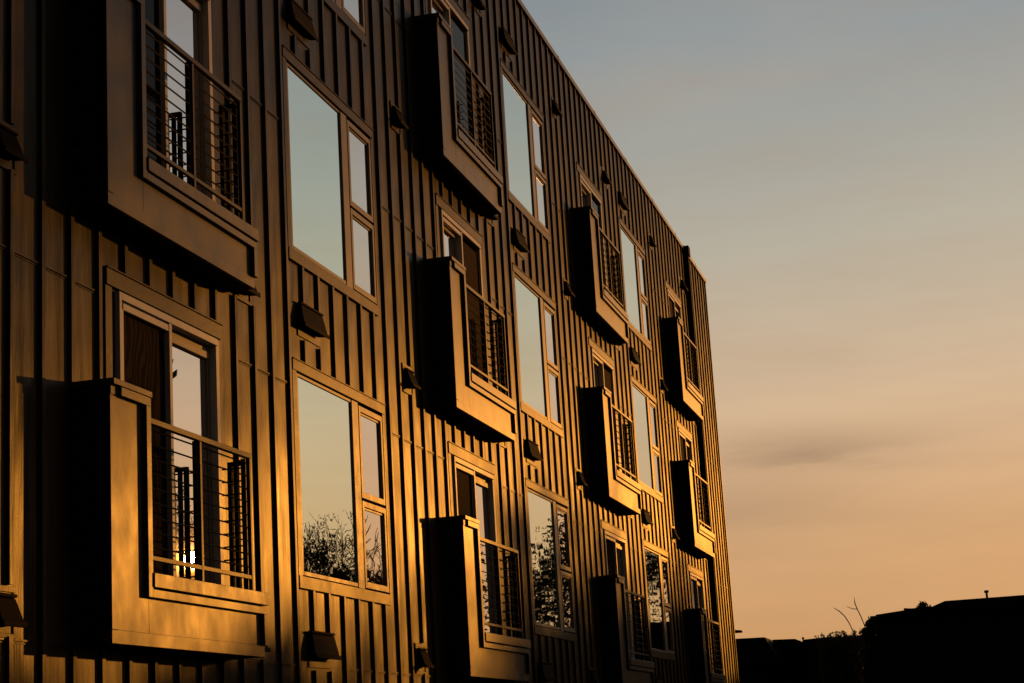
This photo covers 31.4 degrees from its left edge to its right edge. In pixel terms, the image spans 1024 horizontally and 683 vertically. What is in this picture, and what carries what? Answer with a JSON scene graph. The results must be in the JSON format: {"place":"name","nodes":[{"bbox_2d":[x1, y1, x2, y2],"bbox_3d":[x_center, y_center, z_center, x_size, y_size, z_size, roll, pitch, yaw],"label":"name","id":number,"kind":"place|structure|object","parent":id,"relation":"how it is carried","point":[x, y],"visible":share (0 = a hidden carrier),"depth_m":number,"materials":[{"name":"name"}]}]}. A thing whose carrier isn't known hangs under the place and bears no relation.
{"place":"outdoors","nodes":[
{"label":"outdoors","id":0,"kind":"place"},
{"bbox_2d":[0,0,738,682],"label":"apartment building","id":1,"kind":"structure","parent":0,"point":[354,342],"depth_m":18.94,"materials":[{"name":"brown metal"}]},
{"bbox_2d":[103,265,223,584],"bbox_3d":[-2.795,0.853,14.626,0.151,2.488,2.170,-7,-13,14],"label":"balcony door","id":2,"kind":"structure","parent":1,"relation":"in","point":[181,374],"depth_m":14.81,"materials":[{"name":"brown glass"}]},
{"bbox_2d":[145,0,214,200],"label":"balcony door","id":3,"kind":"structure","parent":1,"relation":"in","point":[187,23],"depth_m":15.81,"materials":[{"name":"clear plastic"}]},
{"bbox_2d":[281,44,378,316],"bbox_3d":[-1.912,-1.613,19.297,0.094,2.212,2.770,-7,-13,14],"label":"window","id":4,"kind":"structure","parent":1,"relation":"in","point":[331,234],"depth_m":19.19,"materials":[{"name":"clear glass"}]},
{"bbox_2d":[291,357,390,605],"bbox_3d":[-1.727,1.503,18.592,0.094,2.212,2.770,-7,-13,14],"label":"window","id":5,"kind":"structure","parent":1,"relation":"in","point":[343,539],"depth_m":18.48,"materials":[{"name":"clear glass"}]},
{"bbox_2d":[324,0,366,46],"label":"window","id":6,"kind":"structure","parent":1,"relation":"in","point":[352,13],"depth_m":20.65,"materials":[{"name":"clear glass"}]},
{"bbox_2d":[424,0,470,140],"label":"balcony door","id":7,"kind":"structure","parent":1,"relation":"in","point":[451,11],"depth_m":25.21,"materials":[{"name":"clear plastic"}]},
{"bbox_2d":[434,193,483,379],"bbox_3d":[-0.679,-0.456,23.923,0.151,2.488,2.170,-7,-13,14],"label":"balcony door","id":8,"kind":"structure","parent":1,"relation":"in","point":[453,228],"depth_m":24.30,"materials":[{"name":"clear plastic"}]},
{"bbox_2d":[447,441,497,633],"bbox_3d":[-0.494,2.660,23.219,0.151,2.488,2.170,-7,-13,14],"label":"balcony door","id":9,"kind":"structure","parent":1,"relation":"in","point":[473,496],"depth_m":23.70,"materials":[{"name":"brown glass"}]},
{"bbox_2d":[500,58,550,243],"bbox_3d":[0.204,-2.923,28.594,0.094,2.212,2.770,-7,-13,14],"label":"window","id":10,"kind":"structure","parent":1,"relation":"in","point":[527,189],"depth_m":28.57,"materials":[{"name":"clear glass"}]},
{"bbox_2d":[512,262,563,437],"bbox_3d":[0.389,0.193,27.889,0.094,2.212,2.770,-7,-13,14],"label":"window","id":11,"kind":"structure","parent":1,"relation":"in","point":[535,321],"depth_m":27.86,"materials":[{"name":"clear glass"}]},
{"bbox_2d":[525,478,576,641],"bbox_3d":[0.574,3.309,27.184,0.094,2.212,2.770,-7,-13,14],"label":"window","id":12,"kind":"structure","parent":1,"relation":"in","point":[553,605],"depth_m":27.15,"materials":[{"name":"clear glass"}]},
{"bbox_2d":[576,162,606,288],"bbox_3d":[1.436,-1.766,33.220,0.151,2.488,2.170,-7,-13,14],"label":"balcony door","id":13,"kind":"structure","parent":1,"relation":"in","point":[588,193],"depth_m":33.43,"materials":[{"name":"glass"}]},
{"bbox_2d":[588,337,619,470],"bbox_3d":[1.622,1.350,32.516,0.151,2.488,2.170,-7,-13,14],"label":"balcony door","id":14,"kind":"structure","parent":1,"relation":"in","point":[598,358],"depth_m":32.74,"materials":[{"name":"glass"}]},
{"bbox_2d":[600,519,633,658],"bbox_3d":[1.807,4.466,31.811,0.151,2.488,2.170,-7,-13,14],"label":"balcony door","id":15,"kind":"structure","parent":1,"relation":"in","point":[614,553],"depth_m":32.11,"materials":[{"name":"brown glass"}]},
{"bbox_2d":[619,217,651,351],"bbox_3d":[2.505,-1.116,37.186,0.094,2.212,2.770,-7,-13,14],"label":"window","id":16,"kind":"structure","parent":1,"relation":"in","point":[633,254],"depth_m":37.23,"materials":[{"name":"clear glass"}]},
{"bbox_2d":[631,375,663,503],"bbox_3d":[2.690,2.000,36.481,0.094,2.212,2.770,-7,-13,14],"label":"window","id":17,"kind":"structure","parent":1,"relation":"in","point":[644,409],"depth_m":36.51,"materials":[{"name":"clear glass"}]},
{"bbox_2d":[643,539,675,660],"bbox_3d":[2.876,5.116,35.776,0.094,2.212,2.770,-7,-13,14],"label":"window","id":18,"kind":"structure","parent":1,"relation":"in","point":[660,618],"depth_m":35.80,"materials":[{"name":"clear glass"}]},
{"bbox_2d":[665,280,681,319],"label":"balcony door","id":19,"kind":"structure","parent":1,"relation":"in","point":[673,302],"depth_m":41.87,"materials":[{"name":"glass"}]},
{"bbox_2d":[676,419,692,461],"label":"balcony door","id":20,"kind":"structure","parent":1,"relation":"in","point":[685,452],"depth_m":41.22,"materials":[{"name":"brown glass"}]},
{"bbox_2d":[687,564,704,608],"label":"balcony door","id":21,"kind":"structure","parent":1,"relation":"in","point":[695,576],"depth_m":40.52,"materials":[{"name":"brown glass"}]},
{"bbox_2d":[736,637,785,682],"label":"building","id":22,"kind":"structure","parent":0,"point":[759,660],"depth_m":117.97,"materials":[{"name":"black"}]},
{"bbox_2d":[521,0,1023,641],"label":"sky","id":23,"kind":"structure","parent":0,"point":[843,180],"materials":[{"name":"orange"}]},
{"bbox_2d":[773,637,808,682],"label":"building","id":24,"kind":"structure","parent":0,"point":[792,653],"depth_m":119.42,"materials":[{"name":"black"}]},
{"bbox_2d":[778,680,797,682],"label":"window","id":25,"kind":"structure","parent":24,"relation":"in","point":[781,681],"depth_m":119.31,"materials":[{"name":"black"}]},
{"bbox_2d":[792,679,808,682],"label":"window","id":26,"kind":"structure","parent":24,"relation":"in","point":[798,680],"depth_m":119.07,"materials":[{"name":"black"}]},
{"bbox_2d":[803,635,881,682],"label":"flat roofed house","id":27,"kind":"structure","parent":0,"point":[810,646],"depth_m":117.05,"materials":[{"name":"black"}]},
{"label":"ground","id":28,"kind":"structure","parent":0,"visible":0},
{"bbox_2d":[814,630,864,682],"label":"shrub","id":29,"kind":"object","parent":28,"relation":"on","point":[840,666],"visible":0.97,"depth_m":100.87,"materials":[{"name":"black plant"}]},
{"bbox_2d":[834,608,858,682],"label":"sapling","id":30,"kind":"object","parent":28,"relation":"on","point":[854,646],"visible":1,"depth_m":97.29,"materials":[{"name":"brown plant"}]},
{"bbox_2d":[848,598,872,682],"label":"sapling","id":31,"kind":"object","parent":28,"relation":"on","point":[863,623],"visible":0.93,"depth_m":97.46,"materials":[{"name":"brown plant"}]},
{"bbox_2d":[860,616,881,682],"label":"tree","id":32,"kind":"object","parent":28,"relation":"on","point":[868,634],"visible":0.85,"depth_m":92.91,"materials":[{"name":"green plant"}]},
{"bbox_2d":[916,601,931,607],"bbox_3d":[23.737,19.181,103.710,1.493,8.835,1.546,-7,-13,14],"label":"bush","id":33,"kind":"object","parent":28,"relation":"on","point":[922,604],"visible":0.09,"depth_m":104.49,"materials":[{"name":"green plant"}]},
{"bbox_2d":[870,590,1023,682],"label":"long building","id":34,"kind":"structure","parent":28,"relation":"on","point":[979,640],"depth_m":86.40,"materials":[{"name":"black"}]},
{"bbox_2d":[905,643,940,675],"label":"window","id":35,"kind":"structure","parent":34,"relation":"in","point":[921,659],"depth_m":86.60,"materials":[{"name":"black"}]},
{"bbox_2d":[991,637,1023,670],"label":"window","id":36,"kind":"structure","parent":34,"relation":"in","point":[1007,653],"depth_m":85.66,"materials":[{"name":"black"}]}
]}

